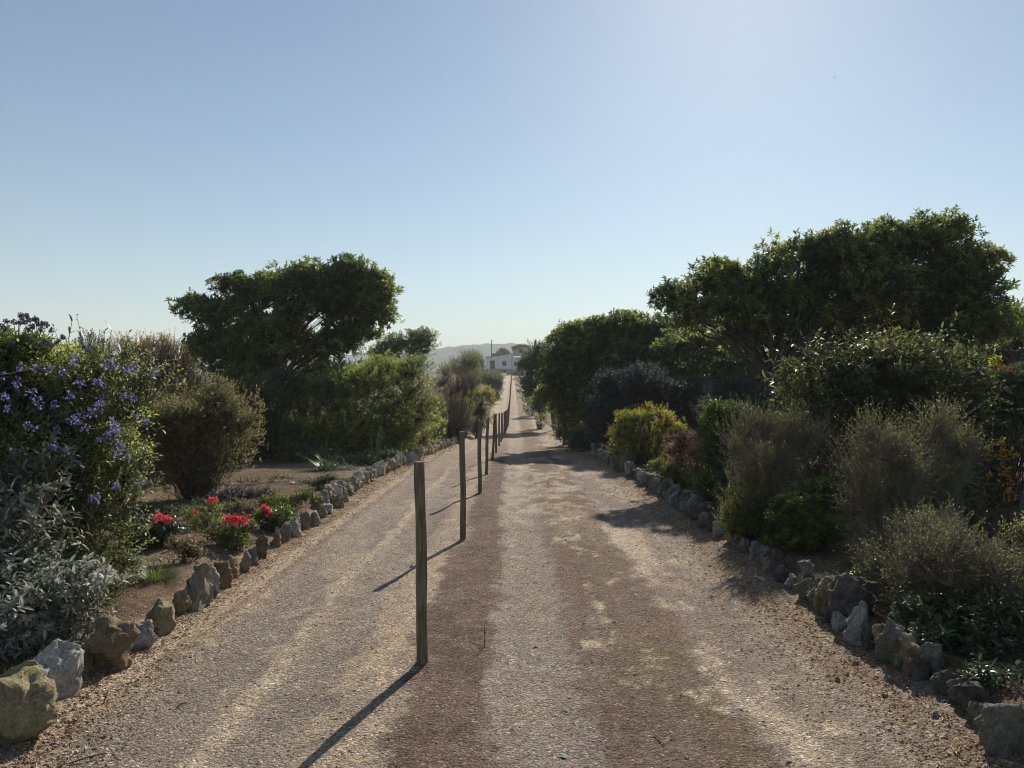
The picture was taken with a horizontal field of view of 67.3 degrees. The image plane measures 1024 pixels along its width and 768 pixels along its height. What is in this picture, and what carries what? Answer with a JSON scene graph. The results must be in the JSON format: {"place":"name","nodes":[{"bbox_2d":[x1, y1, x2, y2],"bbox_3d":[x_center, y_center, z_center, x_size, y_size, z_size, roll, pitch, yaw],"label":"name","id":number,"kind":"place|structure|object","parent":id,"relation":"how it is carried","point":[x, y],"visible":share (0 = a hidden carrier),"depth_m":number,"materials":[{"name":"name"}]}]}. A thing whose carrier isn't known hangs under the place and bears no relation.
{"place":"outdoors","nodes":[
{"label":"outdoors","id":0,"kind":"place"},
{"bbox_2d":[0,371,1023,767],"bbox_3d":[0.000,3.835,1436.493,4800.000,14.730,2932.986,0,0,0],"label":"ground","id":1,"kind":"structure","parent":0,"point":[350,693],"depth_m":4.88,"materials":[{"name":"gravel"}]},
{"bbox_2d":[0,660,57,743],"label":"kerb stone","id":2,"kind":"object","parent":1,"relation":"on","point":[28,694],"visible":0.98,"depth_m":3.43,"materials":[{"name":"stone"}]},
{"bbox_2d":[0,312,65,452],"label":"shrub","id":3,"kind":"object","parent":1,"relation":"on","point":[31,338],"visible":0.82,"depth_m":5.79,"materials":[{"name":"green plant"}]},
{"bbox_2d":[0,431,91,599],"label":"shrub","id":4,"kind":"object","parent":1,"relation":"on","point":[23,500],"visible":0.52,"depth_m":4.95,"materials":[{"name":"plant"}]},
{"bbox_2d":[0,363,103,565],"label":"shrub","id":5,"kind":"object","parent":1,"relation":"on","point":[18,397],"visible":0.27,"depth_m":5.62,"materials":[{"name":"green leaf"},{"name":"blue flower"},{"name":"brown twig"}]},
{"bbox_2d":[33,639,84,700],"bbox_3d":[-2.418,1.508,3.987,0.285,0.330,0.266,0,-1,7],"label":"kerb stone","id":6,"kind":"object","parent":1,"relation":"on","point":[61,661],"visible":0.46,"depth_m":4.00,"materials":[{"name":"stone"}]},
{"bbox_2d":[0,632,131,675],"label":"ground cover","id":7,"kind":"object","parent":1,"relation":"on","point":[24,656],"visible":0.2,"depth_m":4.33,"materials":[{"name":"green plant"}]},
{"bbox_2d":[0,530,132,659],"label":"ground cover","id":8,"kind":"object","parent":1,"relation":"on","point":[29,614],"visible":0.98,"depth_m":4.47,"materials":[{"name":"plant"}]},
{"bbox_2d":[1,331,149,504],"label":"shrub","id":9,"kind":"object","parent":1,"relation":"on","point":[63,345],"visible":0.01,"depth_m":10.04,"materials":[{"name":"green plant"}]},
{"bbox_2d":[0,314,188,592],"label":"shrub","id":10,"kind":"object","parent":1,"relation":"on","point":[89,379],"visible":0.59,"depth_m":5.79,"materials":[{"name":"green plant"}]},
{"bbox_2d":[70,327,119,460],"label":"shrub","id":11,"kind":"object","parent":1,"relation":"on","point":[89,337],"visible":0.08,"depth_m":11.44,"materials":[{"name":"green plant"}]},
{"bbox_2d":[83,614,140,669],"bbox_3d":[-2.313,1.517,4.465,0.257,0.378,0.253,-3,-1,33],"label":"kerb stone","id":12,"kind":"object","parent":1,"relation":"on","point":[112,633],"visible":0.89,"depth_m":4.40,"materials":[{"name":"stone"}]},
{"bbox_2d":[81,550,145,608],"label":"ground cover","id":13,"kind":"object","parent":1,"relation":"on","point":[110,589],"visible":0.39,"depth_m":5.65,"materials":[{"name":"green plant"}]},
{"bbox_2d":[132,619,157,648],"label":"kerb stone","id":14,"kind":"object","parent":1,"relation":"on","point":[147,638],"visible":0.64,"depth_m":4.83,"materials":[{"name":"stone"}]},
{"bbox_2d":[101,330,191,473],"bbox_3d":[-7.266,0.358,15.323,1.809,2.865,1.808,0,0,0],"label":"shrub","id":15,"kind":"object","parent":1,"relation":"on","point":[141,341],"visible":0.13,"depth_m":15.04,"materials":[{"name":"green plant"}]},
{"bbox_2d":[111,511,188,548],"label":"shrub","id":16,"kind":"object","parent":1,"relation":"on","point":[163,527],"visible":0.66,"depth_m":7.51,"materials":[{"name":"green plant"}]},
{"bbox_2d":[119,556,187,586],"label":"grass tuft","id":17,"kind":"object","parent":1,"relation":"on","point":[152,575],"visible":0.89,"depth_m":6.24,"materials":[{"name":"green plant"}]},
{"bbox_2d":[145,598,175,634],"bbox_3d":[-2.382,1.583,5.217,0.234,0.255,0.198,15,12,38],"label":"kerb stone","id":18,"kind":"object","parent":1,"relation":"on","point":[160,613],"visible":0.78,"depth_m":5.15,"materials":[{"name":"stone"}]},
{"bbox_2d":[120,327,206,484],"bbox_3d":[-5.983,0.381,13.109,1.592,2.707,1.177,0,0,28],"label":"shrub","id":19,"kind":"object","parent":1,"relation":"on","point":[183,358],"visible":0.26,"depth_m":12.95,"materials":[{"name":"green plant"}]},
{"bbox_2d":[131,500,201,519],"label":"ground cover","id":20,"kind":"object","parent":1,"relation":"on","point":[168,509],"visible":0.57,"depth_m":9.52,"materials":[{"name":"green plant"}]},
{"bbox_2d":[172,589,191,613],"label":"kerb stone","id":21,"kind":"object","parent":1,"relation":"on","point":[181,601],"visible":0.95,"depth_m":5.58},
{"bbox_2d":[164,532,207,563],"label":"ground cover","id":22,"kind":"object","parent":1,"relation":"on","point":[190,550],"visible":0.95,"depth_m":6.88,"materials":[{"name":"green plant"}]},
{"bbox_2d":[127,371,268,500],"bbox_3d":[-4.759,0.757,11.225,2.234,1.924,1.832,0,0,0],"label":"shrub","id":23,"kind":"object","parent":1,"relation":"on","point":[219,407],"visible":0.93,"depth_m":11.13,"materials":[{"name":"green plant"}]},
{"bbox_2d":[185,562,213,611],"bbox_3d":[-2.377,1.542,5.808,0.158,0.391,0.286,0,0,13],"label":"kerb stone","id":24,"kind":"object","parent":1,"relation":"on","point":[199,588],"visible":0.83,"depth_m":5.77,"materials":[{"name":"stone"}]},
{"bbox_2d":[179,496,225,525],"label":"shrub","id":25,"kind":"object","parent":1,"relation":"on","point":[213,501],"visible":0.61,"depth_m":8.84,"materials":[{"name":"green plant"}]},
{"bbox_2d":[209,566,219,594],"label":"kerb stone","id":26,"kind":"object","parent":1,"relation":"on","point":[215,578],"visible":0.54,"depth_m":6.13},
{"bbox_2d":[187,508,259,551],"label":"shrub","id":27,"kind":"object","parent":1,"relation":"on","point":[225,536],"visible":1,"depth_m":7.66,"materials":[{"name":"green plant"}]},
{"bbox_2d":[214,561,232,588],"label":"kerb stone","id":28,"kind":"object","parent":1,"relation":"on","point":[223,569],"visible":0.74,"depth_m":6.39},
{"bbox_2d":[182,368,279,461],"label":"shrub","id":29,"kind":"object","parent":1,"relation":"on","point":[252,388],"visible":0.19,"depth_m":18.32,"materials":[{"name":"green plant"}]},
{"bbox_2d":[192,485,279,507],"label":"ground cover","id":30,"kind":"object","parent":1,"relation":"on","point":[232,493],"visible":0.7,"depth_m":10.15,"materials":[{"name":"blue plant"}]},
{"bbox_2d":[212,497,266,515],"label":"ground cover","id":31,"kind":"object","parent":1,"relation":"on","point":[239,506],"visible":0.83,"depth_m":9.57,"materials":[{"name":"green plant"}]},
{"bbox_2d":[223,470,298,486],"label":"ground cover","id":32,"kind":"object","parent":1,"relation":"on","point":[241,480],"visible":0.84,"depth_m":13.06,"materials":[{"name":"green plant"}]},
{"bbox_2d":[255,534,269,558],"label":"kerb stone","id":33,"kind":"object","parent":1,"relation":"on","point":[262,543],"visible":0.74,"depth_m":7.60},
{"bbox_2d":[245,501,300,531],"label":"shrub","id":34,"kind":"object","parent":1,"relation":"on","point":[277,516],"visible":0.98,"depth_m":8.74,"materials":[{"name":"green plant"}]},
{"bbox_2d":[236,363,312,459],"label":"shrub","id":35,"kind":"object","parent":1,"relation":"on","point":[282,378],"visible":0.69,"depth_m":18.90,"materials":[{"name":"green plant"}]},
{"bbox_2d":[164,251,404,421],"bbox_3d":[-6.722,-1.009,23.003,7.089,6.041,3.308,0,0,0],"label":"tree","id":36,"kind":"object","parent":1,"relation":"on","point":[342,294],"visible":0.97,"depth_m":22.69,"materials":[{"name":"green plant"}]},
{"bbox_2d":[248,485,321,512],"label":"ground cover","id":37,"kind":"object","parent":1,"relation":"on","point":[304,495],"visible":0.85,"depth_m":9.96,"materials":[{"name":"green plant"}]},
{"bbox_2d":[280,521,291,541],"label":"kerb stone","id":38,"kind":"object","parent":1,"relation":"on","point":[285,531],"visible":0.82,"depth_m":8.40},
{"bbox_2d":[285,450,355,471],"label":"lily clump","id":39,"kind":"object","parent":1,"relation":"on","point":[326,465],"visible":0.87,"depth_m":15.72,"materials":[{"name":"green plant"}]},
{"bbox_2d":[301,470,343,488],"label":"ground cover","id":40,"kind":"object","parent":1,"relation":"on","point":[320,481],"visible":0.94,"depth_m":12.35,"materials":[{"name":"plant"}]},
{"bbox_2d":[272,437,407,465],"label":"ground cover","id":41,"kind":"object","parent":1,"relation":"on","point":[310,451],"visible":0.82,"depth_m":17.46,"materials":[{"name":"green plant"}]},
{"bbox_2d":[265,350,447,457],"bbox_3d":[-4.076,0.508,19.766,4.837,2.931,3.282,0,0,0],"label":"shrub","id":42,"kind":"object","parent":1,"relation":"on","point":[341,431],"visible":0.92,"depth_m":19.65,"materials":[{"name":"green plant"}]},
{"bbox_2d":[357,326,442,422],"bbox_3d":[-5.267,-0.200,36.184,3.943,5.241,2.760,0,0,13],"label":"tree","id":43,"kind":"object","parent":1,"relation":"on","point":[418,340],"visible":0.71,"depth_m":35.81,"materials":[{"name":"green plant"}]},
{"bbox_2d":[414,461,427,663],"bbox_3d":[-0.545,1.126,4.611,0.084,1.320,0.076,0,0,0],"label":"fence post","id":44,"kind":"object","parent":1,"relation":"on","point":[421,571],"visible":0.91,"depth_m":4.58,"materials":[{"name":"brown wood"}]},
{"bbox_2d":[425,389,447,443],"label":"shrub","id":45,"kind":"object","parent":1,"relation":"on","point":[444,425],"visible":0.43,"depth_m":26.44,"materials":[{"name":"green plant"}]},
{"bbox_2d":[424,364,482,442],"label":"shrub","id":46,"kind":"object","parent":1,"relation":"on","point":[454,389],"visible":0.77,"depth_m":29.90,"materials":[{"name":"green plant"}]},
{"bbox_2d":[436,345,484,414],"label":"shrub","id":47,"kind":"object","parent":1,"relation":"on","point":[465,363],"visible":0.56,"depth_m":61.59,"materials":[{"name":"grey plant"}]},
{"bbox_2d":[459,431,465,539],"bbox_3d":[-0.552,1.191,8.595,0.081,1.321,0.069,0,0,-18],"label":"fence post","id":48,"kind":"object","parent":1,"relation":"on","point":[462,466],"visible":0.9,"depth_m":8.57,"materials":[{"name":"brown wood"}]},
{"bbox_2d":[458,384,496,425],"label":"shrub","id":49,"kind":"object","parent":1,"relation":"on","point":[488,395],"visible":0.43,"depth_m":49.85,"materials":[{"name":"green plant"}]},
{"bbox_2d":[468,393,489,437],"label":"shrub","id":50,"kind":"object","parent":1,"relation":"on","point":[479,410],"visible":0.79,"depth_m":36.86,"materials":[{"name":"green plant"}]},
{"bbox_2d":[477,420,481,492],"bbox_3d":[-0.538,1.264,12.801,0.077,1.320,0.074,0,0,0],"label":"fence post","id":51,"kind":"object","parent":1,"relation":"on","point":[479,457],"visible":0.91,"depth_m":12.77,"materials":[{"name":"brown wood"}]},
{"bbox_2d":[485,417,488,474],"bbox_3d":[-0.523,1.360,16.091,0.102,1.321,0.071,0,0,18],"label":"fence post","id":52,"kind":"object","parent":1,"relation":"on","point":[486,445],"visible":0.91,"depth_m":16.06,"materials":[{"name":"brown wood"}]},
{"bbox_2d":[476,370,506,402],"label":"shrub","id":53,"kind":"object","parent":1,"relation":"on","point":[495,382],"visible":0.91,"depth_m":77.72,"materials":[{"name":"green plant"}]},
{"bbox_2d":[485,352,521,369],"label":"farmhouse","id":54,"kind":"object","parent":1,"relation":"on","point":[504,361],"visible":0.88,"depth_m":190.00,"materials":[{"name":"paint"}]},
{"bbox_2d":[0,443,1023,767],"bbox_3d":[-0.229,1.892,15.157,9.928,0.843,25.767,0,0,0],"label":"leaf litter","id":55,"kind":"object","parent":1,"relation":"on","point":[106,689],"visible":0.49,"depth_m":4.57,"materials":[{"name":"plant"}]},
{"bbox_2d":[512,339,555,429],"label":"tree","id":56,"kind":"object","parent":1,"relation":"on","point":[528,362],"visible":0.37,"depth_m":43.74,"materials":[{"name":"green plant"}]},
{"bbox_2d":[550,397,606,451],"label":"shrub","id":57,"kind":"object","parent":1,"relation":"on","point":[578,438],"visible":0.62,"depth_m":24.35,"materials":[{"name":"green plant"}]},
{"bbox_2d":[528,308,704,432],"bbox_3d":[3.634,-0.283,26.099,6.209,4.850,3.379,0,0,-9],"label":"tree","id":58,"kind":"object","parent":1,"relation":"on","point":[579,353],"visible":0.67,"depth_m":25.52,"materials":[{"name":"green plant"}]},
{"bbox_2d":[607,445,639,470],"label":"iris clump","id":59,"kind":"object","parent":1,"relation":"on","point":[619,458],"visible":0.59,"depth_m":16.56,"materials":[{"name":"green plant"}]},
{"bbox_2d":[604,400,687,464],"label":"shrub","id":60,"kind":"object","parent":1,"relation":"on","point":[651,450],"visible":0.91,"depth_m":17.30,"materials":[{"name":"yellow plant"}]},
{"bbox_2d":[584,355,711,453],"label":"shrub","id":61,"kind":"object","parent":1,"relation":"on","point":[648,386],"visible":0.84,"depth_m":20.80,"materials":[{"name":"green plant"}]},
{"bbox_2d":[647,457,701,486],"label":"shrub","id":62,"kind":"object","parent":1,"relation":"on","point":[676,474],"visible":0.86,"depth_m":12.81,"materials":[{"name":"green plant"}]},
{"bbox_2d":[662,427,710,477],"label":"shrub","id":63,"kind":"object","parent":1,"relation":"on","point":[682,442],"visible":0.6,"depth_m":13.54,"materials":[{"name":"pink plant"}]},
{"bbox_2d":[688,502,708,519],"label":"kerb stone","id":64,"kind":"object","parent":1,"relation":"on","point":[696,510],"visible":0.65,"depth_m":9.67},
{"bbox_2d":[634,327,811,443],"bbox_3d":[7.126,-0.061,24.896,6.680,4.255,3.350,0,0,0],"label":"tree","id":65,"kind":"object","parent":1,"relation":"on","point":[715,363],"visible":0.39,"depth_m":24.28,"materials":[{"name":"green plant"}]},
{"bbox_2d":[688,394,784,501],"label":"shrub","id":66,"kind":"object","parent":1,"relation":"on","point":[707,448],"visible":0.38,"depth_m":10.84,"materials":[{"name":"green plant"}]},
{"bbox_2d":[689,374,794,463],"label":"shrub","id":67,"kind":"object","parent":1,"relation":"on","point":[754,392],"visible":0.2,"depth_m":14.53,"materials":[{"name":"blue plant"}]},
{"bbox_2d":[714,475,785,542],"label":"shrub","id":68,"kind":"object","parent":1,"relation":"on","point":[741,522],"visible":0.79,"depth_m":7.99,"materials":[{"name":"green plant"}]},
{"bbox_2d":[755,545,770,568],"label":"kerb stone","id":69,"kind":"object","parent":1,"relation":"on","point":[762,551],"visible":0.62,"depth_m":6.96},
{"bbox_2d":[707,410,820,509],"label":"shrub","id":70,"kind":"object","parent":1,"relation":"on","point":[722,477],"visible":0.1,"depth_m":9.87,"materials":[{"name":"green plant"}]},
{"bbox_2d":[704,385,843,537],"bbox_3d":[2.861,0.860,8.340,1.520,1.731,1.098,0,0,-31],"label":"shrub","id":71,"kind":"object","parent":1,"relation":"on","point":[765,425],"visible":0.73,"depth_m":8.32,"materials":[{"name":"green plant"}]},
{"bbox_2d":[768,549,786,577],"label":"kerb stone","id":72,"kind":"object","parent":1,"relation":"on","point":[777,557],"visible":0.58,"depth_m":6.65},
{"bbox_2d":[774,564,791,582],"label":"kerb stone","id":73,"kind":"object","parent":1,"relation":"on","point":[783,572],"visible":0.73,"depth_m":6.43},
{"bbox_2d":[793,577,816,599],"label":"kerb stone","id":74,"kind":"object","parent":1,"relation":"on","point":[801,588],"visible":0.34,"depth_m":5.91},
{"bbox_2d":[797,560,813,576],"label":"kerb stone","id":75,"kind":"object","parent":1,"relation":"on","point":[806,567],"visible":1,"depth_m":6.33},
{"bbox_2d":[757,473,858,552],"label":"shrub","id":76,"kind":"object","parent":1,"relation":"on","point":[807,524],"visible":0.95,"depth_m":7.37,"materials":[{"name":"green plant"}]},
{"bbox_2d":[813,575,832,614],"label":"kerb stone","id":77,"kind":"object","parent":1,"relation":"on","point":[821,600],"visible":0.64,"depth_m":5.49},
{"bbox_2d":[788,437,867,513],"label":"shrub","id":78,"kind":"object","parent":1,"relation":"on","point":[822,456],"visible":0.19,"depth_m":9.56,"materials":[{"name":"green plant"}]},
{"bbox_2d":[646,204,1023,466],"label":"tree","id":79,"kind":"object","parent":1,"relation":"on","point":[753,310],"visible":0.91,"depth_m":16.13,"materials":[{"name":"green plant"}]},
{"bbox_2d":[831,611,847,631],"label":"kerb stone","id":80,"kind":"object","parent":1,"relation":"on","point":[838,622],"visible":0.73,"depth_m":5.12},
{"bbox_2d":[826,572,881,617],"bbox_3d":[2.342,1.486,5.281,0.355,0.364,0.316,0,4,-17],"label":"kerb stone","id":81,"kind":"object","parent":1,"relation":"on","point":[846,595],"visible":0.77,"depth_m":5.20,"materials":[{"name":"stone"}]},
{"bbox_2d":[843,601,867,645],"bbox_3d":[2.188,1.535,4.889,0.147,0.319,0.136,0,0,-32],"label":"kerb stone","id":82,"kind":"object","parent":1,"relation":"on","point":[855,620],"visible":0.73,"depth_m":4.86,"materials":[{"name":"stone"}]},
{"bbox_2d":[849,562,904,611],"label":"ground cover","id":83,"kind":"object","parent":1,"relation":"on","point":[859,574],"visible":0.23,"depth_m":5.82,"materials":[{"name":"green plant"}]},
{"bbox_2d":[802,395,959,565],"bbox_3d":[3.313,0.840,6.884,1.311,1.637,1.049,0,0,-37],"label":"shrub","id":84,"kind":"object","parent":1,"relation":"on","point":[903,476],"visible":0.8,"depth_m":6.77,"materials":[{"name":"green plant"}]},
{"bbox_2d":[874,617,905,664],"bbox_3d":[2.245,1.535,4.517,0.208,0.314,0.195,5,6,21],"label":"kerb stone","id":85,"kind":"object","parent":1,"relation":"on","point":[887,640],"visible":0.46,"depth_m":4.49,"materials":[{"name":"stone"}]},
{"bbox_2d":[757,303,1023,521],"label":"shrub","id":86,"kind":"object","parent":1,"relation":"on","point":[881,373],"visible":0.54,"depth_m":9.46,"materials":[{"name":"green plant"}]},
{"bbox_2d":[890,642,902,668],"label":"kerb stone","id":87,"kind":"object","parent":1,"relation":"on","point":[896,660],"visible":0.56,"depth_m":4.42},
{"bbox_2d":[826,487,971,572],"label":"shrub","id":88,"kind":"object","parent":1,"relation":"on","point":[884,536],"visible":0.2,"depth_m":6.02,"materials":[{"name":"green plant"}]},
{"bbox_2d":[898,633,921,674],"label":"kerb stone","id":89,"kind":"object","parent":1,"relation":"on","point":[909,646],"visible":0.68,"depth_m":4.30,"materials":[{"name":"stone"}]},
{"bbox_2d":[843,492,982,597],"bbox_3d":[2.893,1.207,5.548,0.809,0.898,0.877,0,0,-29],"label":"shrub","id":90,"kind":"object","parent":1,"relation":"on","point":[870,569],"visible":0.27,"depth_m":5.53,"materials":[{"name":"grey plant"}]},
{"bbox_2d":[910,652,930,681],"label":"kerb stone","id":91,"kind":"object","parent":1,"relation":"on","point":[921,672],"visible":0.91,"depth_m":4.22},
{"bbox_2d":[836,494,1023,639],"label":"shrub","id":92,"kind":"object","parent":1,"relation":"on","point":[998,572],"visible":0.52,"depth_m":4.97,"materials":[{"name":"green plant"}]},
{"bbox_2d":[920,642,945,672],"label":"kerb stone","id":93,"kind":"object","parent":1,"relation":"on","point":[933,652],"visible":0.62,"depth_m":4.23,"materials":[{"name":"stone"}]},
{"bbox_2d":[880,377,1005,546],"bbox_3d":[4.159,0.789,7.526,1.251,1.720,1.144,0,0,-32],"label":"shrub","id":94,"kind":"object","parent":1,"relation":"on","point":[951,438],"visible":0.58,"depth_m":7.39,"materials":[{"name":"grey plant"}]},
{"bbox_2d":[930,670,958,695],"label":"kerb stone","id":95,"kind":"object","parent":1,"relation":"on","point":[940,679],"visible":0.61,"depth_m":4.01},
{"bbox_2d":[888,580,1023,661],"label":"ground cover","id":96,"kind":"object","parent":1,"relation":"on","point":[973,633],"visible":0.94,"depth_m":4.60,"materials":[{"name":"green plant"}]},
{"bbox_2d":[946,677,965,704],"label":"kerb stone","id":97,"kind":"object","parent":1,"relation":"on","point":[953,694],"visible":0.56,"depth_m":3.89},
{"bbox_2d":[897,622,1023,695],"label":"ground cover","id":98,"kind":"object","parent":1,"relation":"on","point":[988,677],"visible":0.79,"depth_m":3.96,"materials":[{"name":"green plant"}]},
{"bbox_2d":[953,681,992,708],"bbox_3d":[2.270,1.557,3.783,0.148,0.182,0.122,6,2,-12],"label":"kerb stone","id":99,"kind":"object","parent":1,"relation":"on","point":[969,691],"visible":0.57,"depth_m":3.76,"materials":[{"name":"stone"}]},
{"bbox_2d":[966,701,991,725],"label":"kerb stone","id":100,"kind":"object","parent":1,"relation":"on","point":[973,709],"visible":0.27,"depth_m":3.64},
{"bbox_2d":[955,492,1022,533],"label":"spiky clump","id":101,"kind":"object","parent":1,"relation":"on","point":[973,519],"visible":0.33,"depth_m":8.50,"materials":[{"name":"green plant"}]},
{"bbox_2d":[958,303,1023,445],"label":"tree","id":102,"kind":"object","parent":1,"relation":"on","point":[1008,353],"visible":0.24,"depth_m":18.82,"materials":[{"name":"green plant"}]},
{"bbox_2d":[967,351,1023,507],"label":"shrub","id":103,"kind":"object","parent":1,"relation":"on","point":[1016,395],"visible":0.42,"depth_m":10.35,"materials":[{"name":"green plant"}]},
{"bbox_2d":[974,703,1023,758],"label":"kerb stone","id":104,"kind":"object","parent":1,"relation":"on","point":[1000,726],"visible":0.91,"depth_m":3.35,"materials":[{"name":"stone"}]},
{"bbox_2d":[985,436,1023,537],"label":"shrub","id":105,"kind":"object","parent":1,"relation":"on","point":[1000,458],"visible":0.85,"depth_m":8.18,"materials":[{"name":"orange plant"}]},
{"bbox_2d":[995,510,1023,585],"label":"shrub","id":106,"kind":"object","parent":1,"relation":"on","point":[1020,533],"visible":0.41,"depth_m":5.99,"materials":[{"name":"green plant"}]},
{"bbox_2d":[0,0,1023,358],"label":"sky","id":107,"kind":"structure","parent":0,"point":[563,159],"materials":[{"name":"blue"}]},
{"bbox_2d":[172,342,959,393],"bbox_3d":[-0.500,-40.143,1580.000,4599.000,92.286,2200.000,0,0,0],"label":"hills","id":108,"kind":"structure","parent":0,"point":[443,354],"depth_m":1370.53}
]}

